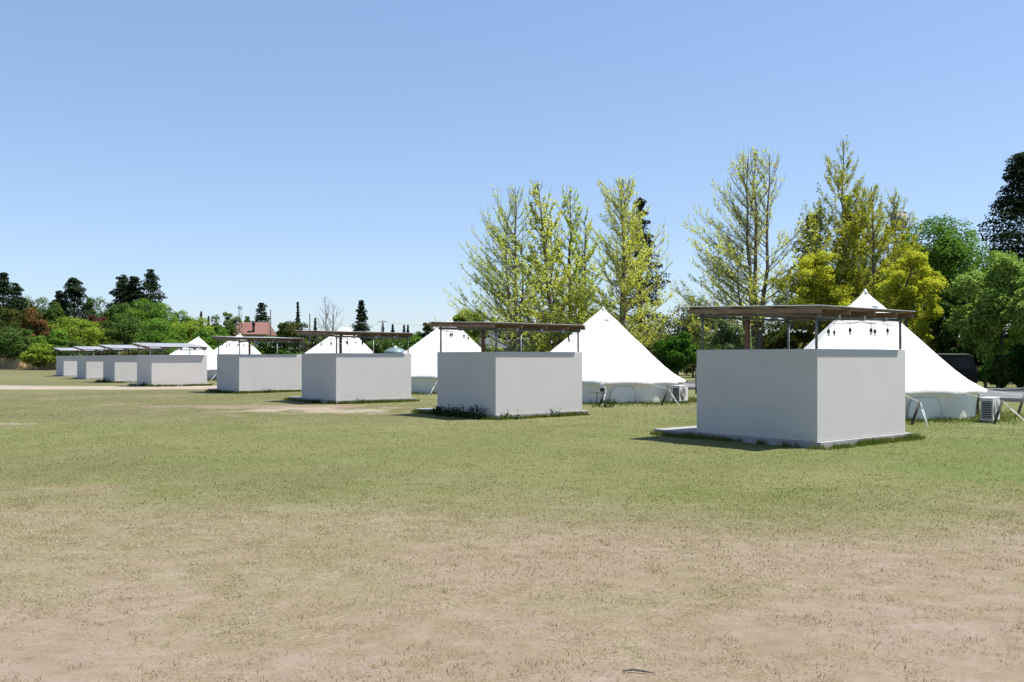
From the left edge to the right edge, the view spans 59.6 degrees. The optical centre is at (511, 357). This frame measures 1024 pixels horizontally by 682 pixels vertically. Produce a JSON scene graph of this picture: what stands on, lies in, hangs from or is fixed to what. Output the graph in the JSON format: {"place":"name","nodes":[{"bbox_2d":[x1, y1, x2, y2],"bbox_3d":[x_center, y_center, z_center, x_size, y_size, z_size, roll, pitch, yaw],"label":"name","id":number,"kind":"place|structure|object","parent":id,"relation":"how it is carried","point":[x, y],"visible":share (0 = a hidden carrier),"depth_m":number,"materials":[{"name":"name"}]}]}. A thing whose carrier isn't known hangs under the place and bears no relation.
{"place":"outdoors","nodes":[
{"label":"outdoors","id":0,"kind":"place"},
{"bbox_2d":[233,321,276,347],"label":"house","id":1,"kind":"structure","parent":0,"point":[255,329],"depth_m":191.55,"materials":[{"name":"red"}]},
{"bbox_2d":[476,331,531,351],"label":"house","id":2,"kind":"structure","parent":0,"point":[487,341],"depth_m":93.50,"materials":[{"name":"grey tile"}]},
{"bbox_2d":[0,369,1023,681],"bbox_3d":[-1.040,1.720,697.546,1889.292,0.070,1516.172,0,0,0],"label":"ground","id":3,"kind":"structure","parent":0,"point":[114,645],"depth_m":7.96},
{"bbox_2d":[0,272,22,353],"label":"conifer tree","id":4,"kind":"object","parent":3,"relation":"on","point":[6,289],"visible":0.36,"depth_m":149.70,"materials":[{"name":"green plant"}]},
{"bbox_2d":[0,306,28,341],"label":"broadleaf tree","id":5,"kind":"object","parent":3,"relation":"on","point":[6,319],"visible":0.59,"depth_m":139.13,"materials":[{"name":"green plant"}]},
{"bbox_2d":[0,325,35,360],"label":"broadleaf tree","id":6,"kind":"object","parent":3,"relation":"on","point":[14,342],"visible":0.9,"depth_m":127.34,"materials":[{"name":"green plant"}]},
{"bbox_2d":[9,283,28,327],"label":"cedar tree","id":7,"kind":"object","parent":3,"relation":"on","point":[18,288],"visible":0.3,"depth_m":157.54,"materials":[{"name":"green plant"}]},
{"bbox_2d":[0,357,55,369],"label":"dry reeds","id":8,"kind":"object","parent":3,"relation":"on","point":[16,363],"visible":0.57,"depth_m":127.19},
{"bbox_2d":[19,307,51,341],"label":"broadleaf tree","id":9,"kind":"object","parent":3,"relation":"on","point":[34,322],"visible":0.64,"depth_m":133.23,"materials":[{"name":"orange plant"}]},
{"bbox_2d":[17,343,56,369],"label":"broadleaf tree","id":10,"kind":"object","parent":3,"relation":"on","point":[42,356],"visible":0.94,"depth_m":120.84,"materials":[{"name":"green plant"}]},
{"bbox_2d":[22,294,53,327],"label":"broadleaf tree","id":11,"kind":"object","parent":3,"relation":"on","point":[41,309],"visible":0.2,"depth_m":167.69,"materials":[{"name":"green plant"}]},
{"bbox_2d":[30,329,69,365],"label":"broadleaf tree","id":12,"kind":"object","parent":3,"relation":"on","point":[59,337],"visible":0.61,"depth_m":125.19,"materials":[{"name":"green plant"}]},
{"bbox_2d":[40,301,74,340],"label":"broadleaf tree","id":13,"kind":"object","parent":3,"relation":"on","point":[50,316],"visible":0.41,"depth_m":149.34,"materials":[{"name":"green plant"}]},
{"bbox_2d":[48,290,69,326],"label":"cedar tree","id":14,"kind":"object","parent":3,"relation":"on","point":[58,294],"visible":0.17,"depth_m":161.42,"materials":[{"name":"green plant"}]},
{"bbox_2d":[45,341,87,356],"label":"broadleaf tree","id":15,"kind":"object","parent":3,"relation":"on","point":[72,344],"visible":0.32,"depth_m":118.55,"materials":[{"name":"green plant"}]},
{"bbox_2d":[54,277,92,332],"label":"cedar tree","id":16,"kind":"object","parent":3,"relation":"on","point":[74,289],"visible":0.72,"depth_m":159.35,"materials":[{"name":"green plant"}]},
{"bbox_2d":[53,348,102,376],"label":"booth","id":17,"kind":"object","parent":3,"relation":"on","point":[66,366],"visible":0.52,"depth_m":80.82,"materials":[{"name":"metal"}]},
{"bbox_2d":[46,315,113,345],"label":"broadleaf tree","id":18,"kind":"object","parent":3,"relation":"on","point":[83,337],"visible":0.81,"depth_m":134.75,"materials":[{"name":"green plant"}]},
{"bbox_2d":[86,314,105,341],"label":"broadleaf tree","id":19,"kind":"object","parent":3,"relation":"on","point":[91,317],"visible":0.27,"depth_m":149.64,"materials":[{"name":"red plant"}]},
{"bbox_2d":[82,296,112,332],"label":"broadleaf tree","id":20,"kind":"object","parent":3,"relation":"on","point":[90,303],"visible":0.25,"depth_m":163.88,"materials":[{"name":"green plant"}]},
{"bbox_2d":[73,346,130,378],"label":"booth","id":21,"kind":"object","parent":3,"relation":"on","point":[89,366],"visible":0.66,"depth_m":70.56,"materials":[{"name":"metal"}]},
{"bbox_2d":[82,342,122,354],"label":"broadleaf tree","id":22,"kind":"object","parent":3,"relation":"on","point":[112,353],"visible":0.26,"depth_m":118.89,"materials":[{"name":"green plant"}]},
{"bbox_2d":[97,302,141,342],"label":"broadleaf tree","id":23,"kind":"object","parent":3,"relation":"on","point":[110,312],"visible":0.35,"depth_m":156.27,"materials":[{"name":"green plant"}]},
{"bbox_2d":[107,274,134,344],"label":"cedar tree","id":24,"kind":"object","parent":3,"relation":"on","point":[120,290],"visible":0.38,"depth_m":165.08,"materials":[{"name":"green plant"}]},
{"bbox_2d":[97,313,149,344],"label":"broadleaf tree","id":25,"kind":"object","parent":3,"relation":"on","point":[124,330],"visible":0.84,"depth_m":132.80,"materials":[{"name":"green plant"}]},
{"bbox_2d":[100,345,163,382],"bbox_3d":[-27.079,0.493,63.503,3.740,2.814,4.350,0,0,-39],"label":"booth","id":26,"kind":"object","parent":3,"relation":"on","point":[119,368],"visible":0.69,"depth_m":61.61,"materials":[{"name":"metal"}]},
{"bbox_2d":[122,276,146,315],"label":"cedar tree","id":27,"kind":"object","parent":3,"relation":"on","point":[133,289],"visible":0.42,"depth_m":163.32,"materials":[{"name":"green plant"}]},
{"bbox_2d":[116,340,169,354],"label":"broadleaf tree","id":28,"kind":"object","parent":3,"relation":"on","point":[145,352],"visible":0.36,"depth_m":116.06,"materials":[{"name":"green plant"}]},
{"bbox_2d":[125,269,172,344],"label":"conifer tree","id":29,"kind":"object","parent":3,"relation":"on","point":[150,284],"visible":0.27,"depth_m":161.46,"materials":[{"name":"green plant"}]},
{"bbox_2d":[124,298,178,340],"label":"broadleaf tree","id":30,"kind":"object","parent":3,"relation":"on","point":[155,310],"visible":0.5,"depth_m":149.04,"materials":[{"name":"green plant"}]},
{"bbox_2d":[130,318,191,349],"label":"broadleaf tree","id":31,"kind":"object","parent":3,"relation":"on","point":[159,335],"visible":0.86,"depth_m":128.54,"materials":[{"name":"green plant"}]},
{"bbox_2d":[131,343,208,386],"bbox_3d":[-21.247,0.493,55.303,3.740,2.814,4.350,0,0,-39],"label":"booth","id":32,"kind":"object","parent":3,"relation":"on","point":[178,370],"visible":0.98,"depth_m":53.89,"materials":[{"name":"concrete"}]},
{"bbox_2d":[163,309,197,331],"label":"broadleaf tree","id":33,"kind":"object","parent":3,"relation":"on","point":[184,319],"visible":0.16,"depth_m":159.37,"materials":[{"name":"green plant"}]},
{"bbox_2d":[156,339,214,354],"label":"broadleaf tree","id":34,"kind":"object","parent":3,"relation":"on","point":[168,352],"visible":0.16,"depth_m":116.14,"materials":[{"name":"green plant"}]},
{"bbox_2d":[169,316,212,342],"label":"broadleaf tree","id":35,"kind":"object","parent":3,"relation":"on","point":[195,323],"visible":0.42,"depth_m":140.75,"materials":[{"name":"green plant"}]},
{"bbox_2d":[169,336,212,354],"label":"bell tent","id":36,"kind":"object","parent":3,"relation":"on","point":[198,341],"visible":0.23,"depth_m":77.95,"materials":[{"name":"fabric"}]},
{"bbox_2d":[189,327,231,349],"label":"broadleaf tree","id":37,"kind":"object","parent":3,"relation":"on","point":[206,337],"visible":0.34,"depth_m":130.51,"materials":[{"name":"green plant"}]},
{"bbox_2d":[210,314,235,340],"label":"broadleaf tree","id":38,"kind":"object","parent":3,"relation":"on","point":[230,328],"visible":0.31,"depth_m":169.20,"materials":[{"name":"green plant"}]},
{"bbox_2d":[223,311,240,329],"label":"broadleaf tree","id":39,"kind":"object","parent":3,"relation":"on","point":[228,316],"visible":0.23,"depth_m":214.19,"materials":[{"name":"green plant"}]},
{"bbox_2d":[206,333,260,379],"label":"bell tent","id":40,"kind":"object","parent":3,"relation":"on","point":[233,348],"visible":0.18,"depth_m":68.69,"materials":[{"name":"fabric"}]},
{"bbox_2d":[233,304,245,336],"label":"bare tree","id":41,"kind":"object","parent":3,"relation":"on","point":[236,328],"visible":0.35,"depth_m":159.93,"materials":[{"name":"brown plant"}]},
{"bbox_2d":[208,336,302,391],"bbox_3d":[-13.118,0.406,45.603,3.740,2.989,4.350,0,0,-39],"label":"booth","id":42,"kind":"object","parent":3,"relation":"on","point":[249,371],"visible":0.96,"depth_m":44.16,"materials":[{"name":"concrete"}]},
{"bbox_2d":[255,302,269,322],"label":"cedar tree","id":43,"kind":"object","parent":3,"relation":"on","point":[262,316],"visible":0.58,"depth_m":214.50,"materials":[{"name":"green plant"}]},
{"bbox_2d":[255,335,289,353],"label":"broadleaf tree","id":44,"kind":"object","parent":3,"relation":"on","point":[266,349],"visible":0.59,"depth_m":149.43,"materials":[{"name":"green plant"}]},
{"bbox_2d":[276,320,308,353],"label":"broadleaf tree","id":45,"kind":"object","parent":3,"relation":"on","point":[286,329],"visible":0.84,"depth_m":148.86,"materials":[{"name":"green plant"}]},
{"bbox_2d":[292,302,302,353],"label":"conifer tree","id":46,"kind":"object","parent":3,"relation":"on","point":[298,319],"visible":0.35,"depth_m":189.84,"materials":[{"name":"green plant"}]},
{"bbox_2d":[300,338,322,352],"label":"broadleaf tree","id":47,"kind":"object","parent":3,"relation":"on","point":[307,345],"visible":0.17,"depth_m":148.93,"materials":[{"name":"green plant"}]},
{"bbox_2d":[305,295,343,348],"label":"bare tree","id":48,"kind":"object","parent":3,"relation":"on","point":[324,327],"visible":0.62,"depth_m":120.02,"materials":[{"name":"brown plant"}]},
{"bbox_2d":[305,324,372,352],"bbox_3d":[-9.623,-0.139,52.611,8.480,3.736,8.467,0,0,29],"label":"bell tent","id":49,"kind":"object","parent":3,"relation":"on","point":[351,347],"visible":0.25,"depth_m":52.94,"materials":[{"name":"fabric"}]},
{"bbox_2d":[288,330,415,403],"bbox_3d":[-6.513,0.406,35.803,3.740,2.989,4.350,0,0,-39],"label":"booth","id":50,"kind":"object","parent":3,"relation":"on","point":[340,376],"visible":0.98,"depth_m":34.35,"materials":[{"name":"concrete"}]},
{"bbox_2d":[306,337,405,345],"bbox_3d":[-6.182,-0.631,35.414,3.186,0.418,2.783,0,0,-39],"label":"string light","id":51,"kind":"object","parent":50,"relation":"hanging from","point":[359,339],"visible":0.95,"depth_m":35.16,"materials":[{"name":"black rubber"}]},
{"bbox_2d":[352,300,372,343],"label":"conifer tree","id":52,"kind":"object","parent":3,"relation":"on","point":[361,317],"visible":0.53,"depth_m":149.59,"materials":[{"name":"green plant"}]},
{"bbox_2d":[365,341,401,352],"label":"broadleaf tree","id":53,"kind":"object","parent":3,"relation":"on","point":[378,348],"visible":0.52,"depth_m":139.42,"materials":[{"name":"green plant"}]},
{"bbox_2d":[401,331,422,350],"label":"broadleaf tree","id":54,"kind":"object","parent":3,"relation":"on","point":[415,339],"visible":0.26,"depth_m":128.78,"materials":[{"name":"green plant"}]},
{"bbox_2d":[418,322,434,339],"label":"broadleaf tree","id":55,"kind":"object","parent":3,"relation":"on","point":[427,328],"visible":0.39,"depth_m":129.81,"materials":[{"name":"green plant"}]},
{"bbox_2d":[403,317,480,395],"bbox_3d":[-2.700,-0.151,43.812,8.522,3.762,8.508,0,0,29],"label":"bell tent","id":56,"kind":"object","parent":3,"relation":"on","point":[424,350],"visible":0.27,"depth_m":43.66,"materials":[{"name":"fabric"}]},
{"bbox_2d":[445,406,471,417],"bbox_3d":[-1.485,1.609,25.721,0.852,0.471,0.403,0,0,-21],"label":"weed clump","id":57,"kind":"object","parent":3,"relation":"on","point":[454,411],"visible":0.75,"depth_m":25.67,"materials":[{"name":"green plant"}]},
{"bbox_2d":[452,308,490,341],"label":"broadleaf tree","id":58,"kind":"object","parent":3,"relation":"on","point":[459,318],"visible":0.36,"depth_m":71.31,"materials":[{"name":"green plant"}]},
{"bbox_2d":[459,404,486,418],"bbox_3d":[-1.081,1.574,25.189,0.794,0.551,0.422,0,0,17],"label":"weed clump","id":59,"kind":"object","parent":3,"relation":"on","point":[474,414],"visible":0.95,"depth_m":25.11,"materials":[{"name":"green plant"}]},
{"bbox_2d":[27,332,954,353],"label":"distant wood","id":60,"kind":"object","parent":3,"relation":"on","point":[698,345],"depth_m":329.15,"materials":[{"name":"green plant"}]},
{"bbox_2d":[415,322,587,417],"bbox_3d":[-0.413,0.406,27.403,3.740,2.989,4.350,0,0,-39],"label":"booth","id":61,"kind":"object","parent":3,"relation":"on","point":[496,383],"visible":0.99,"depth_m":25.95,"materials":[{"name":"paint"}]},
{"bbox_2d":[442,330,576,342],"bbox_3d":[-0.082,-0.636,27.014,3.186,0.407,2.783,0,0,-39],"label":"string light","id":62,"kind":"object","parent":61,"relation":"hanging from","point":[508,338],"visible":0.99,"depth_m":26.69,"materials":[{"name":"black rubber"}]},
{"bbox_2d":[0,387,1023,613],"bbox_3d":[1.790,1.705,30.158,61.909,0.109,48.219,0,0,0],"label":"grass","id":63,"kind":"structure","parent":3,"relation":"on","point":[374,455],"depth_m":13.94,"materials":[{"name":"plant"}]},
{"bbox_2d":[0,465,1023,681],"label":"dry straw","id":64,"kind":"object","parent":3,"relation":"on","point":[364,523],"visible":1,"depth_m":7.59,"materials":[{"name":"plant"}]},
{"bbox_2d":[0,484,1023,681],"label":"olive tufts","id":65,"kind":"object","parent":3,"relation":"on","point":[135,639],"visible":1,"depth_m":7.23,"materials":[{"name":"plant"}]},
{"bbox_2d":[433,184,592,351],"bbox_3d":[0.058,-5.097,62.268,11.137,13.838,9.810,0,0,0],"label":"ginkgo tree","id":66,"kind":"object","parent":3,"relation":"on","point":[504,244],"visible":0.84,"depth_m":61.59,"materials":[{"name":"green plant"}]},
{"bbox_2d":[494,180,614,351],"bbox_3d":[2.608,-5.466,63.861,9.048,14.657,7.284,0,0,0],"label":"ginkgo tree","id":67,"kind":"object","parent":3,"relation":"on","point":[560,285],"visible":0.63,"depth_m":63.72,"materials":[{"name":"green plant"}]},
{"bbox_2d":[529,186,629,350],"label":"ginkgo tree","id":68,"kind":"object","parent":3,"relation":"on","point":[571,247],"visible":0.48,"depth_m":65.76,"materials":[{"name":"green plant"}]},
{"bbox_2d":[540,176,694,347],"bbox_3d":[7.533,-5.462,62.585,10.354,14.531,8.891,0,0,12],"label":"ginkgo tree","id":69,"kind":"object","parent":3,"relation":"on","point":[620,273],"visible":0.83,"depth_m":61.41,"materials":[{"name":"green plant"}]},
{"bbox_2d":[550,307,695,405],"bbox_3d":[3.599,-0.169,35.229,8.965,3.798,8.963,0,0,-39],"label":"bell tent","id":70,"kind":"object","parent":3,"relation":"on","point":[621,362],"visible":0.66,"depth_m":34.24,"materials":[{"name":"fabric"}]},
{"bbox_2d":[610,386,635,402],"bbox_3d":[4.120,1.366,33.207,1.017,0.610,0.065,0,0,-8],"label":"window","id":71,"kind":"structure","parent":70,"relation":"in","point":[622,394],"depth_m":33.19,"materials":[{"name":"plastic"}]},
{"bbox_2d":[608,197,683,356],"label":"conifer tree","id":72,"kind":"object","parent":3,"relation":"on","point":[648,241],"visible":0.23,"depth_m":77.53,"materials":[{"name":"green plant"}]},
{"bbox_2d":[630,322,671,357],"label":"bush","id":73,"kind":"object","parent":3,"relation":"on","point":[651,350],"visible":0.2,"depth_m":74.98,"materials":[{"name":"green plant"}]},
{"bbox_2d":[652,331,700,375],"bbox_3d":[10.727,0.065,57.834,3.340,3.578,3.044,0,0,21],"label":"round bush","id":74,"kind":"object","parent":3,"relation":"on","point":[676,354],"visible":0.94,"depth_m":57.53,"materials":[{"name":"green plant"}]},
{"bbox_2d":[672,385,687,402],"bbox_3d":[6.455,1.381,34.056,0.332,0.652,1.030,0,0,34],"label":"air conditioner unit","id":75,"kind":"object","parent":3,"relation":"on","point":[679,392],"visible":0.98,"depth_m":33.70,"materials":[{"name":"white paint"}]},
{"bbox_2d":[681,362,696,377],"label":"bush","id":76,"kind":"object","parent":3,"relation":"on","point":[690,368],"visible":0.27,"depth_m":75.27,"materials":[{"name":"green plant"}]},
{"bbox_2d":[665,304,726,349],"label":"broadleaf tree","id":77,"kind":"object","parent":3,"relation":"on","point":[683,328],"visible":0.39,"depth_m":83.43,"materials":[{"name":"green plant"}]},
{"bbox_2d":[705,320,754,349],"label":"broadleaf tree","id":78,"kind":"object","parent":3,"relation":"on","point":[731,339],"visible":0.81,"depth_m":57.47,"materials":[{"name":"green plant"}]},
{"bbox_2d":[665,146,854,349],"bbox_3d":[16.777,-6.434,62.100,12.550,16.527,10.507,0,0,38],"label":"ginkgo tree","id":79,"kind":"object","parent":3,"relation":"on","point":[753,300],"visible":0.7,"depth_m":61.74,"materials":[{"name":"green plant"}]},
{"bbox_2d":[654,305,915,448],"bbox_3d":[5.816,0.406,19.403,3.740,2.989,4.350,0,0,-39],"label":"booth","id":80,"kind":"object","parent":3,"relation":"on","point":[827,398],"visible":0.99,"depth_m":17.93,"materials":[{"name":"paint"}]},
{"bbox_2d":[704,318,898,335],"bbox_3d":[6.147,-0.623,19.014,3.186,0.433,2.783,0,0,-39],"label":"string light","id":81,"kind":"object","parent":80,"relation":"hanging from","point":[792,327],"visible":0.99,"depth_m":18.74,"materials":[{"name":"black rubber"}]},
{"bbox_2d":[763,321,814,348],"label":"broadleaf tree","id":82,"kind":"object","parent":3,"relation":"on","point":[779,341],"visible":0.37,"depth_m":62.99,"materials":[{"name":"green plant"}]},
{"bbox_2d":[781,214,830,344],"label":"conifer tree","id":83,"kind":"object","parent":3,"relation":"on","point":[808,217],"visible":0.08,"depth_m":81.82,"materials":[{"name":"green plant"}]},
{"bbox_2d":[771,251,869,337],"bbox_3d":[20.550,-2.609,59.913,6.283,8.942,6.751,0,0,0],"label":"yellow green tree","id":84,"kind":"object","parent":3,"relation":"on","point":[829,294],"visible":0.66,"depth_m":59.41,"materials":[{"name":"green plant"}]},
{"bbox_2d":[748,135,928,347],"bbox_3d":[22.267,-6.777,61.301,11.188,17.233,11.868,0,0,-18],"label":"ginkgo tree","id":85,"kind":"object","parent":3,"relation":"on","point":[856,254],"visible":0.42,"depth_m":61.62,"materials":[{"name":"green plant"}]},
{"bbox_2d":[832,195,860,282],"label":"conifer tree","id":86,"kind":"object","parent":3,"relation":"on","point":[850,206],"visible":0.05,"depth_m":79.77,"materials":[{"name":"green plant"}]},
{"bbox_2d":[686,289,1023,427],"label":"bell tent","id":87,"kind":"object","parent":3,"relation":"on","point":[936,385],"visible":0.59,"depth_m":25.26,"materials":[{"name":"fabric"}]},
{"bbox_2d":[907,397,941,419],"bbox_3d":[11.134,1.365,24.093,1.022,0.613,0.066,0,0,-8],"label":"window","id":88,"kind":"structure","parent":87,"relation":"in","point":[931,405],"depth_m":24.08,"materials":[{"name":"plastic"}]},
{"bbox_2d":[686,381,1023,401],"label":"road kerb","id":89,"kind":"structure","parent":3,"relation":"on","point":[1001,398],"depth_m":43.14,"materials":[{"name":"concrete"}]},
{"bbox_2d":[813,183,927,331],"bbox_3d":[24.352,-4.932,59.839,8.166,13.527,7.538,0,0,0],"label":"ginkgo tree","id":90,"kind":"object","parent":3,"relation":"on","point":[893,255],"visible":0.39,"depth_m":59.69,"materials":[{"name":"green plant"}]},
{"bbox_2d":[887,211,909,264],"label":"water tower","id":91,"kind":"structure","parent":3,"relation":"on","point":[901,216],"depth_m":87.36,"materials":[{"name":"metal"}]},
{"bbox_2d":[873,250,948,346],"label":"yellow green tree","id":92,"kind":"object","parent":3,"relation":"on","point":[909,294],"visible":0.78,"depth_m":53.60,"materials":[{"name":"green plant"}]},
{"bbox_2d":[882,213,995,349],"bbox_3d":[30.901,-4.393,65.959,8.696,12.504,7.966,0,0,0],"label":"broadleaf tree","id":93,"kind":"object","parent":3,"relation":"on","point":[949,255],"visible":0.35,"depth_m":64.37,"materials":[{"name":"green plant"}]},
{"bbox_2d":[924,282,990,352],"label":"broadleaf tree","id":94,"kind":"object","parent":3,"relation":"on","point":[945,340],"visible":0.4,"depth_m":53.78,"materials":[{"name":"green plant"}]},
{"bbox_2d":[951,343,993,381],"bbox_3d":[26.950,0.499,52.044,2.294,2.707,2.407,0,0,-31],"label":"bush","id":95,"kind":"object","parent":3,"relation":"on","point":[975,359],"visible":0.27,"depth_m":51.47,"materials":[{"name":"green plant"}]},
{"bbox_2d":[941,250,1023,387],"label":"broadleaf tree","id":96,"kind":"object","parent":3,"relation":"on","point":[993,300],"visible":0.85,"depth_m":49.34,"materials":[{"name":"green plant"}]},
{"bbox_2d":[977,357,992,387],"bbox_3d":[24.714,0.920,46.580,0.906,1.870,0.990,0,0,0],"label":"bush","id":97,"kind":"object","parent":3,"relation":"on","point":[985,371],"visible":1,"depth_m":46.33,"materials":[{"name":"green plant"}]},
{"bbox_2d":[980,397,999,422],"bbox_3d":[12.736,1.381,23.745,0.332,0.652,1.030,0,0,40],"label":"air conditioner unit","id":98,"kind":"object","parent":3,"relation":"on","point":[989,406],"visible":0.83,"depth_m":23.38,"materials":[{"name":"white paint"}]},
{"bbox_2d":[960,152,1023,351],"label":"conifer tree","id":99,"kind":"object","parent":3,"relation":"on","point":[1014,209],"visible":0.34,"depth_m":69.74,"materials":[{"name":"green plant"}]},
{"bbox_2d":[989,354,1012,387],"bbox_3d":[25.306,0.823,46.488,1.295,2.064,1.522,0,0,32],"label":"bush","id":100,"kind":"object","parent":3,"relation":"on","point":[1002,372],"visible":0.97,"depth_m":46.22,"materials":[{"name":"green plant"}]},
{"bbox_2d":[1000,276,1023,344],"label":"broadleaf tree","id":101,"kind":"object","parent":3,"relation":"on","point":[1016,303],"visible":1,"depth_m":46.37,"materials":[{"name":"green plant"}]},
{"bbox_2d":[1002,343,1023,389],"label":"bush","id":102,"kind":"object","parent":3,"relation":"on","point":[1016,363],"visible":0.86,"depth_m":47.23,"materials":[{"name":"green plant"}]},
{"bbox_2d":[0,0,1023,351],"label":"sky","id":103,"kind":"structure","parent":0,"point":[277,154],"materials":[{"name":"blue"}]},
{"bbox_2d":[95,379,1023,449],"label":"tall grass","id":104,"kind":"structure","parent":0,"point":[881,440],"depth_m":24.88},
{"bbox_2d":[679,382,1023,397],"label":"road","id":105,"kind":"structure","parent":0,"point":[992,394],"depth_m":41.02,"materials":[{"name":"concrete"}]},
{"bbox_2d":[936,353,977,382],"bbox_3d":[21.335,0.721,46.196,4.750,1.862,1.740,0,0,-4],"label":"parked van","id":106,"kind":"object","parent":105,"relation":"on","point":[963,364],"visible":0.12,"depth_m":45.51,"materials":[{"name":"black paint"}]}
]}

